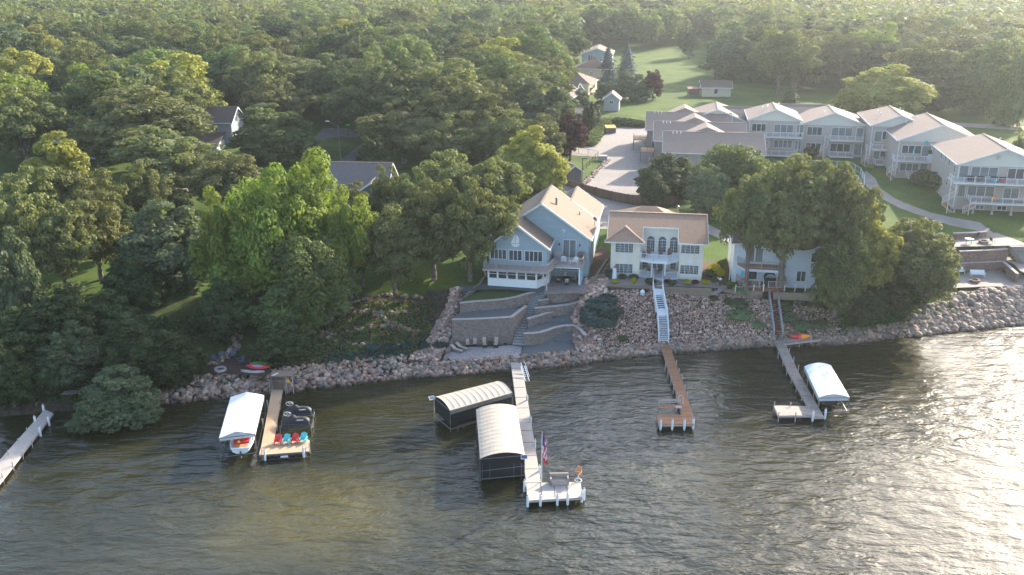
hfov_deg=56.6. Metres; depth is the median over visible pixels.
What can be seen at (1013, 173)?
window
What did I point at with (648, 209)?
garage
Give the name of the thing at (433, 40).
broadleaf tree
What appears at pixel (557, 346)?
gravel bed
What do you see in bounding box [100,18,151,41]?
maple tree
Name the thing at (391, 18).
broadleaf tree
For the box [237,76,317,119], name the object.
oak tree
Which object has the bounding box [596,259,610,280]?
timber steps
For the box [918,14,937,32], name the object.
oak tree
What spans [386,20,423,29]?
maple tree
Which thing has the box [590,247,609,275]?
side bed
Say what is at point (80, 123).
oak tree
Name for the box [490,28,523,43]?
oak tree
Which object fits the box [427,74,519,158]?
oak tree
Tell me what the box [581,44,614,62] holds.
house
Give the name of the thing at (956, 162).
condominium
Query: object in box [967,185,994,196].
window
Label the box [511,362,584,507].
dock
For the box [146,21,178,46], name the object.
oak tree
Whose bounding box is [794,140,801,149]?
door
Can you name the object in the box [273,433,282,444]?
adirondack chair
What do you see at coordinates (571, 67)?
maple tree
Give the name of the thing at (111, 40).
maple tree
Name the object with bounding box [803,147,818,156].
shrub
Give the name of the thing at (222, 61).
maple tree
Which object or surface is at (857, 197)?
oak tree
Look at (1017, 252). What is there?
concrete stairs
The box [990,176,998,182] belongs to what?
patio furniture
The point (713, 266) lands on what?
shrub
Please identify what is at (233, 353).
adirondack chair
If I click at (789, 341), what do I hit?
shore deck
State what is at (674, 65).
ground
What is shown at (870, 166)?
shrub
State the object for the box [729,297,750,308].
bush
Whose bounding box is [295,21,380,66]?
broadleaf tree
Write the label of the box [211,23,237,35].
oak tree
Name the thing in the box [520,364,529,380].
boarding ladder
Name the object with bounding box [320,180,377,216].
oak tree
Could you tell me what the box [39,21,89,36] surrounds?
broadleaf tree
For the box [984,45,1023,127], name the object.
maple tree
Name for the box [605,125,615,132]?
waste container
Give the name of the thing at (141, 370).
broadleaf tree
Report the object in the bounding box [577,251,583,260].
patio grill
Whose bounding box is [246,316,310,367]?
broadleaf tree
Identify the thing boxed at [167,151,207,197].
oak tree
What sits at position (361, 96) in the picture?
broadleaf tree
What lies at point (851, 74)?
broadleaf tree
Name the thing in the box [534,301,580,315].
retaining wall
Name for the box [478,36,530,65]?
broadleaf tree
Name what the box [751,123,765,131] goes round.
window
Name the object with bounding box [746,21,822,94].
oak tree
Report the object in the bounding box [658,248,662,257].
balcony chair
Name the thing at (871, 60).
broadleaf tree
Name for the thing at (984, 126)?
gravel track
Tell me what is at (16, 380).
broadleaf tree
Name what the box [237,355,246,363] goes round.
adirondack chair
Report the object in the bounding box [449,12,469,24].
broadleaf tree
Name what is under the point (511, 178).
oak tree
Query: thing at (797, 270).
white house
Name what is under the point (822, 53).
oak tree
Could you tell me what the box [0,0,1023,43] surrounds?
woods
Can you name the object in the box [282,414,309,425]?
covered watercraft
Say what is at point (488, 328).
retaining wall
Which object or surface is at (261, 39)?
oak tree
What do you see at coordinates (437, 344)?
juniper bush
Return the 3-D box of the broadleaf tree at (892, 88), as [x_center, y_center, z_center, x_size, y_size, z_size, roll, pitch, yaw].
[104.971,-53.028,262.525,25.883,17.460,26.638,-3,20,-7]
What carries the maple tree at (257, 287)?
on the ground at (674, 65)
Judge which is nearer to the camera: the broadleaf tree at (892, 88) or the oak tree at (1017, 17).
the broadleaf tree at (892, 88)
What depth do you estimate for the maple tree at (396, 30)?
346.47 m
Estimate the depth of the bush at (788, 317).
134.85 m
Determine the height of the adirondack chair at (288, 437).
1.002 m
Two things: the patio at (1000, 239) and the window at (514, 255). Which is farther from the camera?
the patio at (1000, 239)
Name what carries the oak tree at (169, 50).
on the ground at (674, 65)
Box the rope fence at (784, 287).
[735,280,814,291]
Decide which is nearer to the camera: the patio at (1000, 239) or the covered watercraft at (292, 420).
the covered watercraft at (292, 420)
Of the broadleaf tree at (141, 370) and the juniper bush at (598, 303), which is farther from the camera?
the juniper bush at (598, 303)
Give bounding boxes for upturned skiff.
[61,390,77,394]
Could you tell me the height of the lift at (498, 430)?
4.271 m
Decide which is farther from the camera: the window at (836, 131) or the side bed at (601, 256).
the window at (836, 131)
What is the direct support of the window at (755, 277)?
in the white house at (797, 270)
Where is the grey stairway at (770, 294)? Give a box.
[767,277,783,337]
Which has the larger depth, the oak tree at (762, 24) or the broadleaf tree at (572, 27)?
the broadleaf tree at (572, 27)
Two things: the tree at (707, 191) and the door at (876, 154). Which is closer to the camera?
the tree at (707, 191)
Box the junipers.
[322,348,410,363]
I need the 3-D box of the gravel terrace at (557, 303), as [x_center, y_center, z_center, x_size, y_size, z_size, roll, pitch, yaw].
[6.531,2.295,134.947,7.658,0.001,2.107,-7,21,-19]
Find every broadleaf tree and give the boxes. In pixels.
[0,33,68,60]
[0,47,57,76]
[0,304,50,361]
[0,337,46,404]
[17,74,61,98]
[19,130,99,182]
[25,24,49,34]
[25,280,107,345]
[29,33,63,55]
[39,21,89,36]
[48,27,91,45]
[54,39,121,59]
[67,39,86,49]
[84,289,139,343]
[85,52,114,64]
[97,311,167,374]
[100,252,167,311]
[112,199,147,231]
[118,39,183,59]
[119,360,155,375]
[141,329,210,388]
[145,52,227,105]
[163,188,199,217]
[188,29,216,76]
[195,277,252,346]
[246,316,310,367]
[252,13,323,45]
[287,41,312,87]
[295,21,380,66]
[301,54,354,122]
[314,62,447,149]
[317,19,371,36]
[346,28,373,40]
[354,134,392,161]
[359,222,388,287]
[367,16,397,28]
[375,16,406,25]
[375,198,416,272]
[385,28,451,56]
[418,45,444,61]
[425,16,485,34]
[434,23,493,46]
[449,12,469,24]
[465,0,526,8]
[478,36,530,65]
[498,125,570,203]
[501,20,519,31]
[522,23,592,58]
[522,146,570,196]
[528,51,557,71]
[548,16,579,35]
[554,114,589,160]
[571,4,614,38]
[621,0,680,35]
[633,152,697,199]
[636,171,670,207]
[643,69,664,99]
[676,28,699,57]
[745,19,794,75]
[812,19,864,68]
[817,285,859,307]
[828,73,873,114]
[829,201,903,295]
[836,64,940,116]
[844,29,889,77]
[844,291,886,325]
[855,42,900,74]
[865,274,936,315]
[913,84,967,110]
[1001,21,1023,33]
[1014,28,1023,37]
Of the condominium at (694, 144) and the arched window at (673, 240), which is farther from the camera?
the condominium at (694, 144)
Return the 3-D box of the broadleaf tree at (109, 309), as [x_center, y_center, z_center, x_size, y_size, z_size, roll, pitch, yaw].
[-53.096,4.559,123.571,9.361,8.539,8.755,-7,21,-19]
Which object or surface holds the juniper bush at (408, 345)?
on the ground at (674, 65)
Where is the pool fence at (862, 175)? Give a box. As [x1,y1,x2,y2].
[807,160,864,183]
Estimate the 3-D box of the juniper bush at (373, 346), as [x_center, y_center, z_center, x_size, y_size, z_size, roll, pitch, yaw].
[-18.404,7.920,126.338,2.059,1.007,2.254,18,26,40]
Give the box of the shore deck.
[784,336,820,346]
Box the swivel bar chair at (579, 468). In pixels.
[575,466,581,481]
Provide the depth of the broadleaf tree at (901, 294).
136.22 m
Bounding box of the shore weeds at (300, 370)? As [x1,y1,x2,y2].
[195,354,433,384]
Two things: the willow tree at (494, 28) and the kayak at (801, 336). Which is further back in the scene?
the willow tree at (494, 28)
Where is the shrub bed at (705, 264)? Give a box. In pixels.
[702,260,727,280]
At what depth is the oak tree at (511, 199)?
150.00 m
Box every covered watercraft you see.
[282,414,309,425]
[284,404,311,414]
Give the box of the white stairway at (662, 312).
[652,267,668,342]
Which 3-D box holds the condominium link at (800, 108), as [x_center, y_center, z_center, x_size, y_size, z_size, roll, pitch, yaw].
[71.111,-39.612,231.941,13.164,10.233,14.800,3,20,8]
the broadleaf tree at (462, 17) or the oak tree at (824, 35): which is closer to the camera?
the oak tree at (824, 35)
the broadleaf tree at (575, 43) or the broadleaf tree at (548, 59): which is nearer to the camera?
the broadleaf tree at (548, 59)
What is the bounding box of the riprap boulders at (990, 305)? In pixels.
[908,284,1023,336]
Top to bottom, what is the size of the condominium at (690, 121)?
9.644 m
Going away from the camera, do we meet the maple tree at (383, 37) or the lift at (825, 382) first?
the lift at (825, 382)
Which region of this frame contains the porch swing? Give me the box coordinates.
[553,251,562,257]
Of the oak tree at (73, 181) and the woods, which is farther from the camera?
the woods
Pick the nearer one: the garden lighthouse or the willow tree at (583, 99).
the garden lighthouse
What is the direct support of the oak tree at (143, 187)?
on the ground at (674, 65)
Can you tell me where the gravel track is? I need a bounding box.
[953,122,1023,129]
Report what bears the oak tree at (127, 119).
on the ground at (674, 65)
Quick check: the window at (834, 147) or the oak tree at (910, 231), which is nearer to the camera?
the oak tree at (910, 231)
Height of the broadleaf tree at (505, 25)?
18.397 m
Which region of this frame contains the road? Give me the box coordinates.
[339,143,362,161]
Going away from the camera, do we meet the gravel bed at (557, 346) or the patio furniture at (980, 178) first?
the gravel bed at (557, 346)
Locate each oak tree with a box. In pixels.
[0,48,13,60]
[0,69,47,98]
[0,83,71,165]
[0,164,79,214]
[0,180,45,272]
[8,199,101,294]
[35,160,129,207]
[51,47,108,89]
[57,31,89,47]
[58,39,104,60]
[59,54,155,101]
[61,110,113,170]
[62,17,114,38]
[67,85,217,169]
[69,188,132,280]
[106,124,232,191]
[107,15,136,27]
[118,160,173,216]
[122,49,210,70]
[125,7,169,26]
[144,70,213,107]
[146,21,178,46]
[152,23,195,49]
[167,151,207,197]
[177,15,208,30]
[179,23,251,96]
[179,153,280,203]
[199,70,220,90]
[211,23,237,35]
[217,17,251,33]
[221,46,296,97]
[222,29,246,40]
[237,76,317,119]
[242,30,299,61]
[249,9,290,28]
[264,52,364,111]
[281,25,316,46]
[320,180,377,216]
[333,15,364,30]
[341,51,404,84]
[354,97,440,162]
[354,204,426,293]
[368,0,429,26]
[368,164,402,212]
[386,166,440,204]
[395,179,462,280]
[398,58,443,78]
[401,22,426,33]
[403,57,494,120]
[404,110,493,162]
[419,149,492,194]
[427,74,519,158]
[428,173,521,281]
[431,19,453,25]
[436,108,500,163]
[444,28,495,61]
[467,149,535,203]
[470,17,505,32]
[475,109,546,159]
[482,62,553,100]
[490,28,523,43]
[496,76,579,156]
[497,195,515,213]
[500,20,522,32]
[505,12,560,37]
[512,52,575,94]
[528,113,565,152]
[543,37,576,61]
[711,171,788,294]
[736,152,863,241]
[738,185,836,291]
[744,21,775,35]
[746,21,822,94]
[783,27,836,89]
[812,158,886,240]
[813,22,834,29]
[817,29,846,76]
[821,27,876,86]
[860,22,881,29]
[875,11,927,34]
[881,36,968,90]
[881,216,961,283]
[892,28,928,41]
[896,238,962,314]
[907,25,995,83]
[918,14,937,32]
[924,24,951,36]
[966,17,996,35]
[968,25,992,34]
[991,12,1023,22]
[1007,43,1020,56]
[1012,127,1023,149]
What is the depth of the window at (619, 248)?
139.79 m
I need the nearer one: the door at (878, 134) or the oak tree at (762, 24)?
the door at (878, 134)
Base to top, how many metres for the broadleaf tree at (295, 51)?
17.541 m
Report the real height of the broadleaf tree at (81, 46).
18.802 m
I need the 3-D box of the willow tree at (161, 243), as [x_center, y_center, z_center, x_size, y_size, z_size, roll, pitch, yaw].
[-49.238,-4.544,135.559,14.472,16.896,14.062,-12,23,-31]
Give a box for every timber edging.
[593,259,607,281]
[607,284,710,295]
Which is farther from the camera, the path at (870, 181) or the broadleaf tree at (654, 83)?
the broadleaf tree at (654, 83)
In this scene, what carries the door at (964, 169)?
in the condominium at (956, 162)
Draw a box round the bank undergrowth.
[0,313,205,411]
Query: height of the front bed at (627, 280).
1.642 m
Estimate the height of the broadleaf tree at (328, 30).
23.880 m
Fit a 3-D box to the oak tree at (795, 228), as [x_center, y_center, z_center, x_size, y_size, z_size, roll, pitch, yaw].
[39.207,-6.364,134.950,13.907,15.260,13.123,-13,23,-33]
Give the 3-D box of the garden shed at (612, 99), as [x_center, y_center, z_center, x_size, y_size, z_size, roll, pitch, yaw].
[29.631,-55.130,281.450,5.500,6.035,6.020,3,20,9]
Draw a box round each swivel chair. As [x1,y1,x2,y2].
[482,337,486,347]
[493,337,498,347]
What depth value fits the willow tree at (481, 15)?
398.51 m
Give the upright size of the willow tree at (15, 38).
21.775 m
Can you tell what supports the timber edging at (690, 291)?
on the ground at (674, 65)
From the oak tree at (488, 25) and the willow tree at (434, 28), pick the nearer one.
the willow tree at (434, 28)
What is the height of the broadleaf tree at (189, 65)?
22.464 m
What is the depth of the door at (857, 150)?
216.67 m
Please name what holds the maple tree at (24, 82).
on the ground at (674, 65)
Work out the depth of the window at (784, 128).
216.46 m
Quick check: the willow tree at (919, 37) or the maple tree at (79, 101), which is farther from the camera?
the willow tree at (919, 37)
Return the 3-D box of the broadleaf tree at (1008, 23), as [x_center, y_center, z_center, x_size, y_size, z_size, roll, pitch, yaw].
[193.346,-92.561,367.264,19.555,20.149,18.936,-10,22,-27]
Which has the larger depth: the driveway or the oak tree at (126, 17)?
the oak tree at (126, 17)
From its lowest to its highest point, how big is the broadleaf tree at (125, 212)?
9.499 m
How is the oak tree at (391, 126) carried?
on the ground at (674, 65)
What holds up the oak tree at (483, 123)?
on the ground at (674, 65)
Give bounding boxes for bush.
[366,342,382,351]
[399,342,414,349]
[416,340,430,348]
[432,340,448,347]
[578,306,598,317]
[579,314,605,328]
[584,295,614,313]
[592,317,617,329]
[594,293,620,305]
[597,306,624,318]
[616,336,627,342]
[709,295,717,301]
[723,296,731,304]
[724,308,755,321]
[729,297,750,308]
[751,320,765,329]
[776,301,793,310]
[782,311,799,323]
[790,320,810,331]
[805,318,829,329]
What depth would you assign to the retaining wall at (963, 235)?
156.59 m
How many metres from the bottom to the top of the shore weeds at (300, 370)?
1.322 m
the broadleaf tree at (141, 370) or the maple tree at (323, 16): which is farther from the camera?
the maple tree at (323, 16)
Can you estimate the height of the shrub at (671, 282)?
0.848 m
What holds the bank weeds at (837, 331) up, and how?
on the ground at (674, 65)
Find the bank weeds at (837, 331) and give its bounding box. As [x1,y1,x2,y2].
[775,297,861,336]
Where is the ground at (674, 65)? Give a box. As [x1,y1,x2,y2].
[0,29,1023,416]
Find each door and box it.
[563,239,575,257]
[607,104,614,110]
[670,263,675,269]
[745,248,754,262]
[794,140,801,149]
[796,124,803,132]
[853,144,861,155]
[856,128,863,137]
[873,131,882,141]
[873,151,879,158]
[919,163,928,169]
[921,145,931,155]
[956,185,966,196]
[958,165,969,177]
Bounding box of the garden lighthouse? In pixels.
[612,266,616,278]
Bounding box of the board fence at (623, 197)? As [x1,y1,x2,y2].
[565,179,677,204]
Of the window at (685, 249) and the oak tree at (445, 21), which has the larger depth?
the oak tree at (445, 21)
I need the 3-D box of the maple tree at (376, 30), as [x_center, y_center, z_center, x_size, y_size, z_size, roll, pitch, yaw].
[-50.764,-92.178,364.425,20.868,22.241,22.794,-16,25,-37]
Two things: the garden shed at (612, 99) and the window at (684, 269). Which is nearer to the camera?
the window at (684, 269)
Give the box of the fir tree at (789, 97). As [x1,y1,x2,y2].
[777,81,800,103]
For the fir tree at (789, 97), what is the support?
on the ground at (674, 65)
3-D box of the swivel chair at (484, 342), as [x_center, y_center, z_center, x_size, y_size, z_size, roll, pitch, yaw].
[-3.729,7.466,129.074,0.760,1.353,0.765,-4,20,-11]
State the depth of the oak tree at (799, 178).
133.73 m
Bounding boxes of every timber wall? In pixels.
[723,289,762,297]
[773,291,814,300]
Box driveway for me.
[561,184,728,242]
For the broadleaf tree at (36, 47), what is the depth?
287.18 m
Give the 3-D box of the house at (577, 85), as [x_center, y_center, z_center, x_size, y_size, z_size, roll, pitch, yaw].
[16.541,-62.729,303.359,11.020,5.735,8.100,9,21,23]
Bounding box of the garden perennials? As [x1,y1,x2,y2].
[243,299,437,366]
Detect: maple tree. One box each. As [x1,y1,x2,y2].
[0,20,30,32]
[0,74,70,158]
[50,69,144,126]
[66,62,87,81]
[91,33,123,49]
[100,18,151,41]
[101,46,185,71]
[185,20,208,34]
[185,219,288,303]
[187,185,248,285]
[202,44,277,106]
[221,162,305,293]
[226,102,319,163]
[230,25,260,35]
[236,29,274,44]
[244,282,332,338]
[262,234,348,324]
[276,146,337,251]
[295,12,333,29]
[295,43,320,60]
[312,235,361,321]
[319,184,380,298]
[326,13,361,25]
[353,18,386,39]
[359,34,435,73]
[376,25,410,39]
[376,34,391,41]
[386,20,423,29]
[397,34,428,52]
[452,47,490,68]
[464,67,491,80]
[472,7,502,18]
[474,52,533,83]
[495,24,573,66]
[510,11,540,21]
[522,63,569,98]
[551,42,578,76]
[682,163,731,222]
[690,142,772,189]
[735,157,777,190]
[738,8,780,33]
[790,13,820,28]
[806,225,876,316]
[846,21,902,54]
[923,13,977,35]
[946,39,1016,113]
[977,26,1023,45]
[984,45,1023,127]
[994,37,1023,54]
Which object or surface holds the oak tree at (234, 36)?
on the ground at (674, 65)
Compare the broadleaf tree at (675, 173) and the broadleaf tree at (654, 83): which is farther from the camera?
the broadleaf tree at (654, 83)
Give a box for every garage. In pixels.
[617,206,676,212]
[698,80,732,96]
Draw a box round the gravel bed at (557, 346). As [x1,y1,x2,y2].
[521,341,574,357]
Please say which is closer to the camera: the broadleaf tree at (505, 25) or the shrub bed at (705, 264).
the shrub bed at (705, 264)
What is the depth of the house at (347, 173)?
180.09 m
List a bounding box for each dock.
[0,404,53,483]
[259,389,310,460]
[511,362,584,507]
[657,345,694,430]
[773,340,826,421]
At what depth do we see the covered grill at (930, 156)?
193.75 m
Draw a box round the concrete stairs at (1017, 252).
[1008,246,1023,263]
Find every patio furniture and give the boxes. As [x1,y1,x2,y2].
[977,176,984,181]
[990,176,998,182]
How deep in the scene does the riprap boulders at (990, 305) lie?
140.65 m
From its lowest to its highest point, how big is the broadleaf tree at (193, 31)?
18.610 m
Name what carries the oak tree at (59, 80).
on the ground at (674, 65)
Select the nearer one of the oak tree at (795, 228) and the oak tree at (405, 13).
the oak tree at (795, 228)
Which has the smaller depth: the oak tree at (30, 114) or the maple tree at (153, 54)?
the oak tree at (30, 114)
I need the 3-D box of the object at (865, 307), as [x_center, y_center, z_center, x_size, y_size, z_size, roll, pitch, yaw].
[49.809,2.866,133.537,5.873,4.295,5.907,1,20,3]
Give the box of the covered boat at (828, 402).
[820,401,836,404]
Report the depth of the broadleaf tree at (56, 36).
343.10 m
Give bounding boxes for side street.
[314,128,364,140]
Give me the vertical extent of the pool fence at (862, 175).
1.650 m
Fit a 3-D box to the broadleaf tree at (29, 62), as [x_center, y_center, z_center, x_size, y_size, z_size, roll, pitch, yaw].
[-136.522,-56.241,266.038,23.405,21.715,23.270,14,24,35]
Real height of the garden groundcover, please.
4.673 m
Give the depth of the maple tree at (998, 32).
330.32 m
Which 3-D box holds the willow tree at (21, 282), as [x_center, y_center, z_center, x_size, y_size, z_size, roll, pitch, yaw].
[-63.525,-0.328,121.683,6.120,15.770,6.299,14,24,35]
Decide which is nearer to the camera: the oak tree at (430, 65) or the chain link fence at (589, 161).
the chain link fence at (589, 161)
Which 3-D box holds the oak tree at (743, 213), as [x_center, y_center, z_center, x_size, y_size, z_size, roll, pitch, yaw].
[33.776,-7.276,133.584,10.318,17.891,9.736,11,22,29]
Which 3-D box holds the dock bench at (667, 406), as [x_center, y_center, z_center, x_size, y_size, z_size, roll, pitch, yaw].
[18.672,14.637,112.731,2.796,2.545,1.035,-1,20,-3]
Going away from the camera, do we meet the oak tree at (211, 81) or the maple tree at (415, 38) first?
the oak tree at (211, 81)
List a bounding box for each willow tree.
[0,23,45,43]
[0,33,21,44]
[0,225,45,317]
[27,346,63,394]
[39,318,107,387]
[40,50,64,73]
[64,394,112,433]
[72,364,163,433]
[105,36,149,57]
[110,62,156,87]
[110,198,209,295]
[111,392,165,429]
[331,30,349,37]
[378,36,396,54]
[402,24,447,35]
[469,4,504,26]
[485,25,512,38]
[576,88,590,107]
[593,81,623,103]
[614,69,653,101]
[697,26,756,78]
[740,29,790,83]
[897,32,931,49]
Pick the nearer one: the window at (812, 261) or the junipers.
the junipers
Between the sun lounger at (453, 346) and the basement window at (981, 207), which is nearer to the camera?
the sun lounger at (453, 346)
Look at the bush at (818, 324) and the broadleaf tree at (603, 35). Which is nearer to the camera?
the bush at (818, 324)
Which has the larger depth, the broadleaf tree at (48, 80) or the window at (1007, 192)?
the broadleaf tree at (48, 80)
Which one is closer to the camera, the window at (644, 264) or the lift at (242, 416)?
the lift at (242, 416)
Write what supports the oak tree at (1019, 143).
on the ground at (674, 65)
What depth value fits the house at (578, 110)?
262.43 m
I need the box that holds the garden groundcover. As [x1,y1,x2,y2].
[244,294,436,367]
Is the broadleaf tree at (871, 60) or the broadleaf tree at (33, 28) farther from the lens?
the broadleaf tree at (33, 28)
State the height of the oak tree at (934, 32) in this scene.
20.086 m
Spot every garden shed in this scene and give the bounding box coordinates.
[564,162,584,182]
[602,90,621,110]
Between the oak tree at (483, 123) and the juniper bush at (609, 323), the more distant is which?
the oak tree at (483, 123)
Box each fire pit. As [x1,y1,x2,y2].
[214,366,226,372]
[970,278,979,282]
[978,239,988,243]
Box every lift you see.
[219,392,265,459]
[279,412,312,433]
[282,402,314,419]
[433,381,511,431]
[476,404,524,481]
[803,363,849,413]
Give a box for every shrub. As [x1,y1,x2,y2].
[605,268,612,278]
[618,273,626,278]
[628,274,638,279]
[645,278,656,284]
[667,280,677,285]
[682,279,691,283]
[700,280,709,284]
[702,269,714,276]
[707,262,719,271]
[709,276,718,282]
[714,268,725,276]
[716,258,728,268]
[719,279,730,285]
[732,286,750,294]
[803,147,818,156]
[865,164,873,168]
[910,169,935,186]
[923,171,941,191]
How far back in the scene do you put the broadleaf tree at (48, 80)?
251.87 m
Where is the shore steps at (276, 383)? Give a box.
[269,371,294,394]
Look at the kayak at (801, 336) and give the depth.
132.43 m
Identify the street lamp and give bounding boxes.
[326,121,341,161]
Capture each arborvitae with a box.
[581,105,589,128]
[584,101,598,130]
[594,102,601,125]
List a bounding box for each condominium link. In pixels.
[722,106,751,119]
[779,104,833,113]
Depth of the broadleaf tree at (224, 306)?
124.88 m
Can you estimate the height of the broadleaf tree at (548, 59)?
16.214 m
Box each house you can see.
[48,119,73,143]
[183,106,245,151]
[320,161,398,193]
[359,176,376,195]
[482,185,603,290]
[569,82,583,90]
[569,84,578,106]
[569,107,588,119]
[570,71,598,94]
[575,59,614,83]
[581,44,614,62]
[604,206,708,280]
[728,232,828,291]
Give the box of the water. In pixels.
[0,325,1023,574]
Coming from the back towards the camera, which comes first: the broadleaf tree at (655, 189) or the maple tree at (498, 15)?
the maple tree at (498, 15)
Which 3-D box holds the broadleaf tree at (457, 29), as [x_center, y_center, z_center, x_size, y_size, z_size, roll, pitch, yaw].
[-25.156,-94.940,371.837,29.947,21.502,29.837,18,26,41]
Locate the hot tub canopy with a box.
[764,272,775,285]
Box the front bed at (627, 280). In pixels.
[603,275,726,298]
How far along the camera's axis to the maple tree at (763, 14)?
399.94 m
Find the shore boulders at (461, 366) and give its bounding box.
[153,292,990,404]
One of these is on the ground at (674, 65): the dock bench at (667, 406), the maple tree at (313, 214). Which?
the maple tree at (313, 214)
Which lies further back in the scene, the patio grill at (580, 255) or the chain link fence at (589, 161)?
the chain link fence at (589, 161)
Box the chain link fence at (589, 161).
[574,146,597,180]
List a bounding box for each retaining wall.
[443,338,453,360]
[452,316,512,344]
[459,292,536,311]
[460,271,487,301]
[510,305,526,341]
[523,324,586,345]
[527,312,552,328]
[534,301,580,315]
[538,298,548,305]
[547,293,581,302]
[952,228,989,239]
[956,260,1018,282]
[958,248,1008,261]
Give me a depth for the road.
218.08 m
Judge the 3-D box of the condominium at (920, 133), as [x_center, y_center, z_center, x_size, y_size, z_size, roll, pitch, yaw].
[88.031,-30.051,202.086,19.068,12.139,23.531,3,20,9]
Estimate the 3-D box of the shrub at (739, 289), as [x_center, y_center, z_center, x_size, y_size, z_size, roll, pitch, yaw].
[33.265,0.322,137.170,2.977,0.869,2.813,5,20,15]
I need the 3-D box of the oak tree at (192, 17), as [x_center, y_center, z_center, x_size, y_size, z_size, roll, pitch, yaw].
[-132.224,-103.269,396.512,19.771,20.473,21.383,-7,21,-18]
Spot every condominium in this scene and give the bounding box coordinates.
[633,104,732,147]
[640,113,746,161]
[649,122,766,176]
[693,101,746,122]
[744,102,803,157]
[798,105,866,158]
[857,105,913,166]
[884,112,972,180]
[931,133,1023,215]
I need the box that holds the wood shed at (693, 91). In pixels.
[687,87,700,96]
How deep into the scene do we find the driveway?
175.04 m
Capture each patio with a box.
[211,356,270,375]
[448,345,521,359]
[543,276,587,293]
[954,233,1023,246]
[956,270,1023,287]
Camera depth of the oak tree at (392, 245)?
131.13 m
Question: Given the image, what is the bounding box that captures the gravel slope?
[450,285,578,344]
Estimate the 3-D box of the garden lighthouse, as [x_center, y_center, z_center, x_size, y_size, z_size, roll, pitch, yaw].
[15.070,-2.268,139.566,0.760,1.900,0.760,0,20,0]
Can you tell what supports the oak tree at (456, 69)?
on the ground at (674, 65)
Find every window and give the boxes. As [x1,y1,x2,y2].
[490,249,506,259]
[509,250,521,260]
[525,250,542,261]
[561,268,580,270]
[588,55,595,60]
[615,243,632,252]
[615,263,632,273]
[642,262,647,267]
[646,236,654,251]
[658,236,666,252]
[669,237,677,252]
[680,265,698,274]
[681,245,699,253]
[749,271,756,279]
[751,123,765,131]
[755,248,763,262]
[773,140,792,147]
[774,124,793,132]
[796,271,805,281]
[805,143,820,150]
[807,127,822,135]
[811,253,823,262]
[830,143,850,151]
[831,127,852,135]
[882,131,886,139]
[899,163,918,170]
[901,145,921,153]
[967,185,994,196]
[970,166,998,176]
[975,205,983,209]
[996,205,1006,210]
[1002,188,1019,199]
[1007,168,1023,178]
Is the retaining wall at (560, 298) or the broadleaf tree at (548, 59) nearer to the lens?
the retaining wall at (560, 298)
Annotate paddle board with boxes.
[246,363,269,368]
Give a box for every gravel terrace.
[455,308,519,317]
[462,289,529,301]
[525,322,581,331]
[537,300,577,306]
[1006,257,1023,271]
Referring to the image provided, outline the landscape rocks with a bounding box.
[582,159,609,183]
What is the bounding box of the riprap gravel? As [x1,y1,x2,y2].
[408,277,862,361]
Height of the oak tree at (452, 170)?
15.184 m
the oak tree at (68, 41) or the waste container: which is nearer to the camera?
the waste container
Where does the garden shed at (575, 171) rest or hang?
on the ground at (674, 65)
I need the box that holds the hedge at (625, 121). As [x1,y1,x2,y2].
[612,117,644,127]
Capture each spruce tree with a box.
[597,44,619,84]
[615,40,638,80]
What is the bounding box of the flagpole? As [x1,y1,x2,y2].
[541,432,547,482]
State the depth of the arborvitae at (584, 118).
247.12 m
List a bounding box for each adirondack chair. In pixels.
[211,355,219,361]
[229,349,236,358]
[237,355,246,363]
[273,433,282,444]
[282,433,290,444]
[290,433,298,443]
[299,432,307,442]
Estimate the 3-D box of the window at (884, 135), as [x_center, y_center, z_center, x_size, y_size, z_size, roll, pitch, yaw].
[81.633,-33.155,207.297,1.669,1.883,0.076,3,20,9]
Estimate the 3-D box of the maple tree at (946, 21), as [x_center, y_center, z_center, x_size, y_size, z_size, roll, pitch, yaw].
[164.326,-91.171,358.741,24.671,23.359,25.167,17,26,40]
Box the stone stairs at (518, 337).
[512,292,546,346]
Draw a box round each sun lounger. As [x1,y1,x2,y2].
[450,344,463,353]
[455,341,468,351]
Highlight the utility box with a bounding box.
[598,155,606,160]
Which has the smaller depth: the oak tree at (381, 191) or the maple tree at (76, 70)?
the oak tree at (381, 191)
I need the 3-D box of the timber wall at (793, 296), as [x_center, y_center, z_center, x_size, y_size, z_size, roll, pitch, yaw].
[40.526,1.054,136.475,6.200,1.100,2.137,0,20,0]
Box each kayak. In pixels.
[241,369,263,372]
[790,334,810,338]
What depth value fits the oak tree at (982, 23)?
370.18 m
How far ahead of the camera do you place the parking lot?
216.98 m
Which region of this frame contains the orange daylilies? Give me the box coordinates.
[333,300,414,337]
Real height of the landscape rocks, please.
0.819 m
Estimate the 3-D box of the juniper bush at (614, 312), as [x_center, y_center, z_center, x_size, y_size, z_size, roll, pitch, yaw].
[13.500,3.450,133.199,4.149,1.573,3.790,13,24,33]
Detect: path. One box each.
[463,283,545,292]
[863,171,1007,256]
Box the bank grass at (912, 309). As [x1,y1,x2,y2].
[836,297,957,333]
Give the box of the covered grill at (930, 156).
[926,154,932,160]
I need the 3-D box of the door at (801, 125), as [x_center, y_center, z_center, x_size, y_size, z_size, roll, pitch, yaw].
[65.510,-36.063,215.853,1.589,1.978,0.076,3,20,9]
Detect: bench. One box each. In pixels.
[550,472,568,485]
[658,399,680,412]
[969,270,985,276]
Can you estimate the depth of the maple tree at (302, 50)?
297.44 m
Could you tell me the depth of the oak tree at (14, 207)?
132.59 m
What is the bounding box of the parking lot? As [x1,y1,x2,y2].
[571,127,652,194]
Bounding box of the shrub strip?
[584,117,613,146]
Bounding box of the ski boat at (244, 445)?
[230,437,254,457]
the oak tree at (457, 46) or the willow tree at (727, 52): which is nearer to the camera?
the oak tree at (457, 46)
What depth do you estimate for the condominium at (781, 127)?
217.04 m

